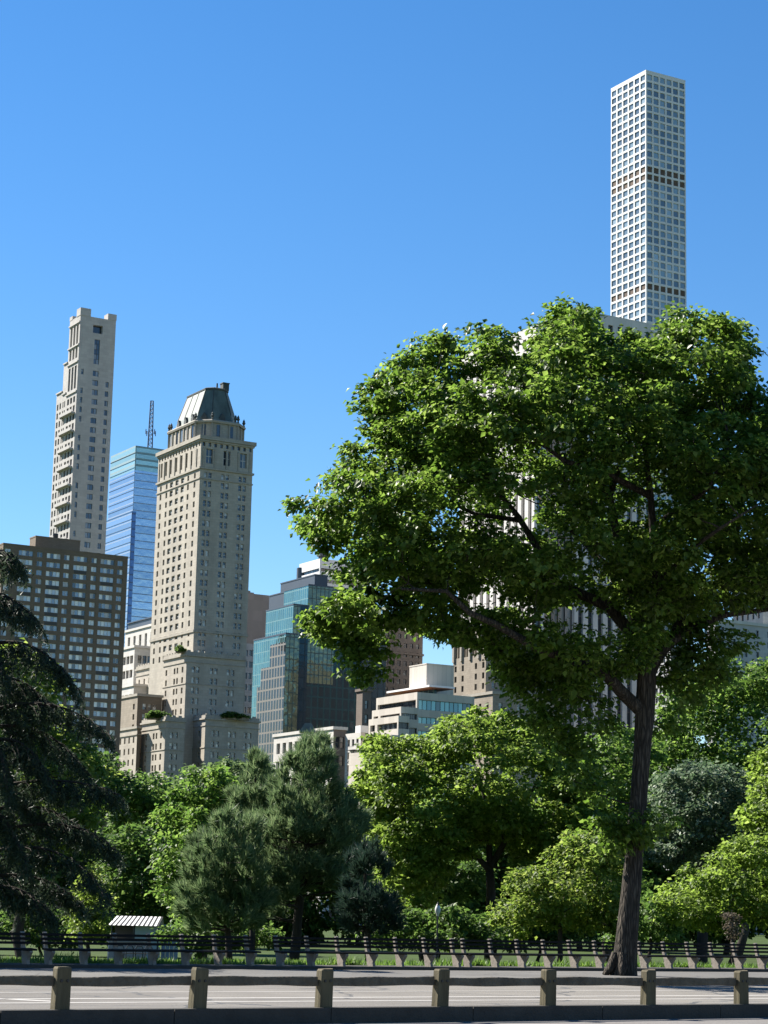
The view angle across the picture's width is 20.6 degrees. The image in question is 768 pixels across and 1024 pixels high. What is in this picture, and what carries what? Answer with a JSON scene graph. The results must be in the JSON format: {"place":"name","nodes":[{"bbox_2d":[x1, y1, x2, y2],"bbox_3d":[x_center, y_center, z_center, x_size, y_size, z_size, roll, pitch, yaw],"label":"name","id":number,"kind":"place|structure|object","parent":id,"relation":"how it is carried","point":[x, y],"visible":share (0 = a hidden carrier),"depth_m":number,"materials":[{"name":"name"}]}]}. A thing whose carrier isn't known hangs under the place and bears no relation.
{"place":"outdoors","nodes":[
{"label":"outdoors","id":0,"kind":"place"},
{"bbox_2d":[0,985,767,1008],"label":"road","id":1,"kind":"structure","parent":0,"point":[179,994],"depth_m":43.90,"materials":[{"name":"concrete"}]},
{"bbox_2d":[0,1003,767,1023],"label":"kerb","id":2,"kind":"structure","parent":1,"relation":"on","point":[302,1015],"depth_m":35.51,"materials":[{"name":"concrete"}]},
{"bbox_2d":[0,966,767,1009],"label":"timber guard rail","id":3,"kind":"object","parent":2,"relation":"on","point":[61,981],"visible":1,"depth_m":35.56,"materials":[{"name":"brown wood"}]},
{"bbox_2d":[0,990,767,1002],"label":"road markings","id":4,"kind":"object","parent":1,"relation":"on","point":[374,997],"visible":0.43,"depth_m":42.63,"materials":[{"name":"paint"}]},
{"bbox_2d":[0,968,767,977],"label":"pavement","id":5,"kind":"structure","parent":0,"point":[89,972],"depth_m":56.19,"materials":[{"name":"grey concrete"}]},
{"bbox_2d":[278,291,767,975],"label":"shade tree","id":6,"kind":"object","parent":5,"relation":"on","point":[658,395],"visible":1,"depth_m":60.75,"materials":[{"name":"green plant"}]},
{"bbox_2d":[0,926,767,964],"bbox_3d":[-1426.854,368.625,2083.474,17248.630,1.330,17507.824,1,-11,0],"label":"ground","id":7,"kind":"structure","parent":0,"point":[271,955],"depth_m":161.30,"materials":[{"name":"green plant"}]},
{"bbox_2d":[0,903,90,955],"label":"shrub","id":8,"kind":"object","parent":7,"relation":"on","point":[35,940],"visible":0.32,"depth_m":124.38,"materials":[{"name":"green plant"}]},
{"bbox_2d":[0,638,125,957],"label":"pine tree","id":9,"kind":"object","parent":7,"relation":"on","point":[90,758],"visible":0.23,"depth_m":103.82,"materials":[{"name":"green plant"}]},
{"bbox_2d":[0,533,127,912],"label":"apartment block","id":10,"kind":"structure","parent":7,"relation":"on","point":[75,600],"depth_m":555.30,"materials":[{"name":"brown brick"}]},
{"bbox_2d":[68,663,81,669],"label":"window","id":11,"kind":"structure","parent":10,"relation":"in","point":[71,666],"depth_m":552.88,"materials":[{"name":"blue glass"}]},
{"bbox_2d":[69,654,82,660],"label":"window","id":12,"kind":"structure","parent":10,"relation":"in","point":[71,657],"depth_m":553.35,"materials":[{"name":"blue glass"}]},
{"bbox_2d":[69,645,82,651],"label":"window","id":13,"kind":"structure","parent":10,"relation":"in","point":[72,648],"depth_m":553.83,"materials":[{"name":"blue glass"}]},
{"bbox_2d":[70,627,83,633],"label":"window","id":14,"kind":"structure","parent":10,"relation":"in","point":[73,630],"depth_m":554.78,"materials":[{"name":"blue glass"}]},
{"bbox_2d":[71,609,84,615],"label":"window","id":15,"kind":"structure","parent":10,"relation":"in","point":[74,612],"depth_m":555.59,"materials":[{"name":"blue glass"}]},
{"bbox_2d":[94,693,107,698],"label":"window","id":16,"kind":"structure","parent":10,"relation":"in","point":[96,695],"depth_m":555.32,"materials":[{"name":"blue glass"}]},
{"bbox_2d":[0,547,130,941],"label":"weeping conifer","id":17,"kind":"object","parent":7,"relation":"on","point":[41,711],"visible":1,"depth_m":66.24,"materials":[{"name":"green plant"}]},
{"bbox_2d":[0,772,133,917],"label":"broadleaf tree","id":18,"kind":"object","parent":7,"relation":"on","point":[58,880],"visible":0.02,"depth_m":189.90,"materials":[{"name":"green plant"}]},
{"bbox_2d":[49,307,116,553],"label":"residential tower","id":19,"kind":"structure","parent":7,"relation":"on","point":[80,479],"depth_m":862.20,"materials":[{"name":"grey stone"}]},
{"bbox_2d":[93,340,99,363],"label":"window","id":20,"kind":"structure","parent":19,"relation":"in","point":[96,344],"depth_m":867.58,"materials":[{"name":"blue glass"}]},
{"bbox_2d":[60,860,118,957],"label":"shrub","id":21,"kind":"object","parent":7,"relation":"on","point":[97,927],"visible":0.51,"depth_m":107.66,"materials":[{"name":"green plant"}]},
{"bbox_2d":[74,750,178,893],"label":"broadleaf tree","id":22,"kind":"object","parent":7,"relation":"on","point":[141,796],"visible":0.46,"depth_m":146.67,"materials":[{"name":"green plant"}]},
{"bbox_2d":[107,941,146,959],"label":"wall","id":23,"kind":"structure","parent":7,"relation":"on","point":[110,954],"depth_m":102.11,"materials":[{"name":"stone"}]},
{"bbox_2d":[105,446,164,646],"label":"glass tower","id":24,"kind":"structure","parent":7,"relation":"on","point":[130,527],"depth_m":1140.11,"materials":[{"name":"blue glass"}]},
{"bbox_2d":[145,400,155,447],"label":"radio mast","id":25,"kind":"object","parent":24,"relation":"on","point":[149,428],"visible":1,"depth_m":1153.36,"materials":[{"name":"metal"}]},
{"bbox_2d":[89,821,180,947],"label":"shrub","id":26,"kind":"object","parent":7,"relation":"on","point":[129,842],"visible":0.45,"depth_m":126.15,"materials":[{"name":"green plant"}]},
{"bbox_2d":[118,945,152,959],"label":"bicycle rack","id":27,"kind":"object","parent":7,"relation":"on","point":[135,953],"visible":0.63,"depth_m":93.97,"materials":[{"name":"grey metal"}]},
{"bbox_2d":[109,916,163,958],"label":"kiosk","id":28,"kind":"object","parent":7,"relation":"on","point":[138,925],"visible":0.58,"depth_m":116.03,"materials":[{"name":"white metal"}]},
{"bbox_2d":[122,616,151,695],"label":"stepped building","id":29,"kind":"structure","parent":7,"relation":"on","point":[137,643],"depth_m":687.28,"materials":[{"name":"white concrete"}]},
{"bbox_2d":[119,693,163,780],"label":"brick building","id":30,"kind":"structure","parent":7,"relation":"on","point":[136,708],"depth_m":631.93,"materials":[{"name":"brick"}]},
{"bbox_2d":[104,780,183,892],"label":"broadleaf tree","id":31,"kind":"object","parent":7,"relation":"on","point":[108,822],"visible":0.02,"depth_m":170.74,"materials":[{"name":"green plant"}]},
{"bbox_2d":[161,925,177,959],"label":"panel fence","id":32,"kind":"object","parent":7,"relation":"on","point":[164,955],"visible":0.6,"depth_m":116.45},
{"bbox_2d":[141,762,242,958],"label":"broadleaf tree","id":33,"kind":"object","parent":7,"relation":"on","point":[205,800],"visible":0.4,"depth_m":119.12,"materials":[{"name":"green plant"}]},
{"bbox_2d":[135,382,260,784],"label":"hotel tower","id":34,"kind":"structure","parent":7,"relation":"on","point":[204,484],"depth_m":644.40,"materials":[{"name":"stone"}]},
{"bbox_2d":[144,710,171,719],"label":"terrace shrub","id":35,"kind":"object","parent":34,"relation":"on","point":[154,715],"visible":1,"depth_m":614.53,"materials":[{"name":"green plant"}]},
{"bbox_2d":[175,644,186,653],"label":"terrace shrub","id":36,"kind":"object","parent":34,"relation":"on","point":[180,649],"visible":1,"depth_m":628.29,"materials":[{"name":"green plant"}]},
{"bbox_2d":[206,449,211,463],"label":"window","id":37,"kind":"structure","parent":34,"relation":"in","point":[208,451],"depth_m":647.65,"materials":[{"name":"blue glass"}]},
{"bbox_2d":[220,711,250,719],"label":"terrace shrub","id":38,"kind":"object","parent":34,"relation":"on","point":[229,715],"visible":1,"depth_m":620.64,"materials":[{"name":"green plant"}]},
{"bbox_2d":[240,454,245,468],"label":"window","id":39,"kind":"structure","parent":34,"relation":"in","point":[242,456],"depth_m":653.37,"materials":[{"name":"blue glass"}]},
{"bbox_2d":[150,916,290,957],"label":"shrub","id":40,"kind":"object","parent":7,"relation":"on","point":[264,936],"visible":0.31,"depth_m":109.02,"materials":[{"name":"green plant"}]},
{"bbox_2d":[170,802,283,959],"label":"pine tree","id":41,"kind":"object","parent":7,"relation":"on","point":[207,897],"visible":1,"depth_m":89.65,"materials":[{"name":"green plant"}]},
{"bbox_2d":[165,755,294,935],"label":"broadleaf tree","id":42,"kind":"object","parent":7,"relation":"on","point":[235,766],"visible":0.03,"depth_m":174.50,"materials":[{"name":"green plant"}]},
{"bbox_2d":[220,744,276,949],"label":"pine tree","id":43,"kind":"object","parent":7,"relation":"on","point":[249,792],"visible":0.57,"depth_m":102.19,"materials":[{"name":"green plant"}]},
{"bbox_2d":[244,591,268,716],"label":"slab building","id":44,"kind":"structure","parent":7,"relation":"on","point":[258,605],"depth_m":811.12,"materials":[{"name":"brown stone"}]},
{"bbox_2d":[251,574,357,768],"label":"glass tower","id":45,"kind":"structure","parent":7,"relation":"on","point":[296,686],"depth_m":715.39,"materials":[{"name":"teal glass"}]},
{"bbox_2d":[241,728,377,960],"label":"pine tree","id":46,"kind":"object","parent":7,"relation":"on","point":[309,811],"visible":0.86,"depth_m":93.76,"materials":[{"name":"green plant"}]},
{"bbox_2d":[272,723,347,920],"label":"building","id":47,"kind":"structure","parent":7,"relation":"on","point":[283,741],"depth_m":542.30,"materials":[{"name":"white stone"}]},
{"bbox_2d":[266,785,368,945],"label":"broadleaf tree","id":48,"kind":"object","parent":7,"relation":"on","point":[315,922],"visible":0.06,"depth_m":198.65,"materials":[{"name":"green plant"}]},
{"bbox_2d":[296,553,357,588],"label":"building","id":49,"kind":"structure","parent":7,"relation":"on","point":[316,566],"depth_m":813.95,"materials":[{"name":"grey metal"}]},
{"bbox_2d":[344,725,367,804],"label":"tenement","id":50,"kind":"structure","parent":7,"relation":"on","point":[352,759],"depth_m":532.68,"materials":[{"name":"beige stone"}]},
{"bbox_2d":[355,689,372,737],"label":"stone building","id":51,"kind":"structure","parent":7,"relation":"on","point":[363,707],"depth_m":661.40,"materials":[{"name":"grey"}]},
{"bbox_2d":[330,835,410,960],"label":"pine tree","id":52,"kind":"object","parent":7,"relation":"on","point":[376,907],"visible":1,"depth_m":87.48,"materials":[{"name":"green plant"}]},
{"bbox_2d":[359,640,385,718],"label":"office block","id":53,"kind":"structure","parent":7,"relation":"on","point":[379,691],"depth_m":775.17,"materials":[{"name":"glass"}]},
{"bbox_2d":[0,952,767,967],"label":"grass","id":54,"kind":"structure","parent":7,"relation":"on","point":[71,958],"depth_m":63.14,"materials":[{"name":"green plant"}]},
{"bbox_2d":[380,625,423,696],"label":"brown tower","id":55,"kind":"structure","parent":7,"relation":"on","point":[410,651],"depth_m":813.66,"materials":[{"name":"beige stone"}]},
{"bbox_2d":[359,663,473,924],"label":"terraced building","id":56,"kind":"structure","parent":7,"relation":"on","point":[428,697],"depth_m":509.49,"materials":[{"name":"white concrete"}]},
{"bbox_2d":[379,723,396,729],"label":"window","id":57,"kind":"structure","parent":56,"relation":"in","point":[393,725],"depth_m":498.63,"materials":[{"name":"grey glass"}]},
{"bbox_2d":[380,700,415,709],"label":"window","id":58,"kind":"structure","parent":56,"relation":"in","point":[409,703],"depth_m":513.33,"materials":[{"name":"grey glass"}]},
{"bbox_2d":[418,717,440,723],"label":"window","id":59,"kind":"structure","parent":56,"relation":"in","point":[424,720],"depth_m":506.92,"materials":[{"name":"blue glass"}]},
{"bbox_2d":[419,700,470,712],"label":"window","id":60,"kind":"structure","parent":56,"relation":"in","point":[423,704],"depth_m":509.59,"materials":[{"name":"blue glass"}]},
{"bbox_2d":[351,901,513,958],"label":"shrub","id":61,"kind":"object","parent":7,"relation":"on","point":[453,918],"visible":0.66,"depth_m":101.00,"materials":[{"name":"green plant"}]},
{"bbox_2d":[370,836,499,961],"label":"broadleaf tree","id":62,"kind":"object","parent":7,"relation":"on","point":[466,882],"visible":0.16,"depth_m":119.96,"materials":[{"name":"green plant"}]},
{"bbox_2d":[435,902,440,962],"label":"street lamp","id":63,"kind":"object","parent":7,"relation":"on","point":[437,909],"visible":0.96,"depth_m":98.16,"materials":[{"name":"grey metal"}]},
{"bbox_2d":[372,790,511,946],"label":"broadleaf tree","id":64,"kind":"object","parent":7,"relation":"on","point":[474,904],"visible":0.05,"depth_m":201.64,"materials":[{"name":"green plant"}]},
{"bbox_2d":[343,703,613,961],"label":"maple tree","id":65,"kind":"object","parent":7,"relation":"on","point":[518,829],"visible":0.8,"depth_m":107.91,"materials":[{"name":"green plant"}]},
{"bbox_2d":[452,632,562,880],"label":"stone tower","id":66,"kind":"structure","parent":7,"relation":"on","point":[471,675],"depth_m":664.17,"materials":[{"name":"grey stone"}]},
{"bbox_2d":[455,648,545,801],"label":"window","id":67,"kind":"structure","parent":66,"relation":"in","point":[521,648],"depth_m":667.72,"materials":[{"name":"grey"}]},
{"bbox_2d":[478,894,602,961],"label":"shrub","id":68,"kind":"object","parent":7,"relation":"on","point":[553,934],"visible":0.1,"depth_m":106.99,"materials":[{"name":"green plant"}]},
{"bbox_2d":[458,314,654,879],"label":"pier tower","id":69,"kind":"structure","parent":7,"relation":"on","point":[524,508],"depth_m":756.99,"materials":[{"name":"white stone"}]},
{"bbox_2d":[536,447,540,631],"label":"window","id":70,"kind":"structure","parent":69,"relation":"in","point":[539,507],"depth_m":749.09,"materials":[{"name":"grey glass"}]},
{"bbox_2d":[578,534,581,733],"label":"window","id":71,"kind":"structure","parent":69,"relation":"in","point":[579,614],"depth_m":751.10,"materials":[{"name":"grey"}]},
{"bbox_2d":[588,342,591,738],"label":"window","id":72,"kind":"structure","parent":69,"relation":"in","point":[589,613],"depth_m":753.31,"materials":[{"name":"grey glass"}]},
{"bbox_2d":[598,517,600,767],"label":"window","id":73,"kind":"structure","parent":69,"relation":"in","point":[599,617],"depth_m":754.78,"materials":[{"name":"grey"}]},
{"bbox_2d":[607,466,610,804],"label":"window","id":74,"kind":"structure","parent":69,"relation":"in","point":[609,619],"depth_m":756.07,"materials":[{"name":"grey glass"}]},
{"bbox_2d":[617,486,620,794],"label":"window","id":75,"kind":"structure","parent":69,"relation":"in","point":[619,709],"depth_m":753.86,"materials":[{"name":"grey"}]},
{"bbox_2d":[627,350,629,741],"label":"window","id":76,"kind":"structure","parent":69,"relation":"in","point":[628,686],"depth_m":756.44,"materials":[{"name":"grey glass"}]},
{"bbox_2d":[483,827,649,961],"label":"tree","id":77,"kind":"object","parent":7,"relation":"on","point":[596,906],"visible":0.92,"depth_m":85.30,"materials":[{"name":"green plant"}]},
{"bbox_2d":[496,805,652,948],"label":"broadleaf tree","id":78,"kind":"object","parent":7,"relation":"on","point":[540,927],"depth_m":199.24,"materials":[{"name":"green plant"}]},
{"bbox_2d":[534,722,671,962],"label":"broadleaf tree","id":79,"kind":"object","parent":7,"relation":"on","point":[622,752],"visible":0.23,"depth_m":125.40,"materials":[{"name":"green plant"}]},
{"bbox_2d":[597,890,691,963],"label":"shrub","id":80,"kind":"object","parent":7,"relation":"on","point":[665,932],"visible":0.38,"depth_m":97.17,"materials":[{"name":"green plant"}]},
{"bbox_2d":[611,70,686,549],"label":"supertall tower","id":81,"kind":"structure","parent":7,"relation":"on","point":[648,195],"depth_m":1153.31,"materials":[{"name":"white concrete"}]},
{"bbox_2d":[612,74,684,549],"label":"window","id":82,"kind":"structure","parent":81,"relation":"in","point":[649,77],"depth_m":1154.28,"materials":[{"name":"grey glass"}]},
{"bbox_2d":[655,623,691,881],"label":"setback building","id":83,"kind":"structure","parent":7,"relation":"on","point":[658,689],"depth_m":857.64,"materials":[{"name":"grey stone"}]},
{"bbox_2d":[629,655,767,955],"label":"broadleaf tree","id":84,"kind":"object","parent":7,"relation":"on","point":[751,692],"visible":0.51,"depth_m":141.29,"materials":[{"name":"green plant"}]},
{"bbox_2d":[643,756,760,962],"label":"broadleaf tree","id":85,"kind":"object","parent":7,"relation":"on","point":[696,840],"visible":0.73,"depth_m":103.51,"materials":[{"name":"green plant"}]},
{"bbox_2d":[640,796,767,954],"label":"broadleaf tree","id":86,"kind":"object","parent":7,"relation":"on","point":[658,875],"visible":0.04,"depth_m":193.61,"materials":[{"name":"green plant"}]},
{"bbox_2d":[643,832,767,964],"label":"tree","id":87,"kind":"object","parent":7,"relation":"on","point":[689,899],"visible":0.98,"depth_m":86.31,"materials":[{"name":"green plant"}]},
{"bbox_2d":[720,910,748,964],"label":"tree","id":88,"kind":"object","parent":7,"relation":"on","point":[729,926],"visible":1,"depth_m":80.31,"materials":[{"name":"brown plant"}]},
{"bbox_2d":[707,566,767,933],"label":"white stone building","id":89,"kind":"structure","parent":7,"relation":"on","point":[757,625],"depth_m":666.62,"materials":[{"name":"grey stone"}]},
{"bbox_2d":[709,606,767,830],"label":"window","id":90,"kind":"structure","parent":89,"relation":"in","point":[748,606],"depth_m":667.88,"materials":[{"name":"grey glass"}]},
{"bbox_2d":[730,739,767,835],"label":"broadleaf tree","id":91,"kind":"object","parent":7,"relation":"on","point":[754,816],"visible":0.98,"depth_m":90.88,"materials":[{"name":"green plant"}]},
{"bbox_2d":[0,963,767,971],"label":"grass","id":92,"kind":"structure","parent":0,"point":[245,966],"depth_m":60.07,"materials":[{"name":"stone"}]},
{"bbox_2d":[0,931,36,963],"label":"park bench","id":93,"kind":"object","parent":92,"relation":"on","point":[26,952],"visible":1,"depth_m":55.17,"materials":[{"name":"concrete"}]},
{"bbox_2d":[40,932,260,965],"bbox_3d":[-6.277,11.845,57.336,6.520,0.830,0.655,9,-13,-34],"label":"park bench","id":94,"kind":"object","parent":92,"relation":"on","point":[153,954],"visible":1,"depth_m":57.26,"materials":[{"name":"brown wood"}]},
{"bbox_2d":[272,935,467,966],"bbox_3d":[-0.382,12.738,61.319,6.520,0.830,0.655,9,-13,-34],"label":"park bench","id":95,"kind":"object","parent":92,"relation":"on","point":[371,957],"visible":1,"depth_m":61.26,"materials":[{"name":"brown wood"}]},
{"bbox_2d":[459,938,614,967],"bbox_3d":[5.036,13.559,64.980,6.520,0.830,0.655,9,-13,-34],"label":"park bench","id":96,"kind":"object","parent":92,"relation":"on","point":[523,958],"visible":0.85,"depth_m":64.74,"materials":[{"name":"brown wood"}]},
{"bbox_2d":[637,941,767,968],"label":"park bench","id":97,"kind":"object","parent":92,"relation":"on","point":[716,961],"visible":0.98,"depth_m":68.57,"materials":[{"name":"brown wood"}]},
{"bbox_2d":[0,0,767,746],"label":"sky","id":98,"kind":"structure","parent":0,"point":[266,199],"materials":[{"name":"blue"}]},
{"bbox_2d":[315,1017,767,1023],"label":"pavement","id":99,"kind":"structure","parent":0,"point":[763,1020],"depth_m":37.72,"materials":[{"name":"grey concrete"}]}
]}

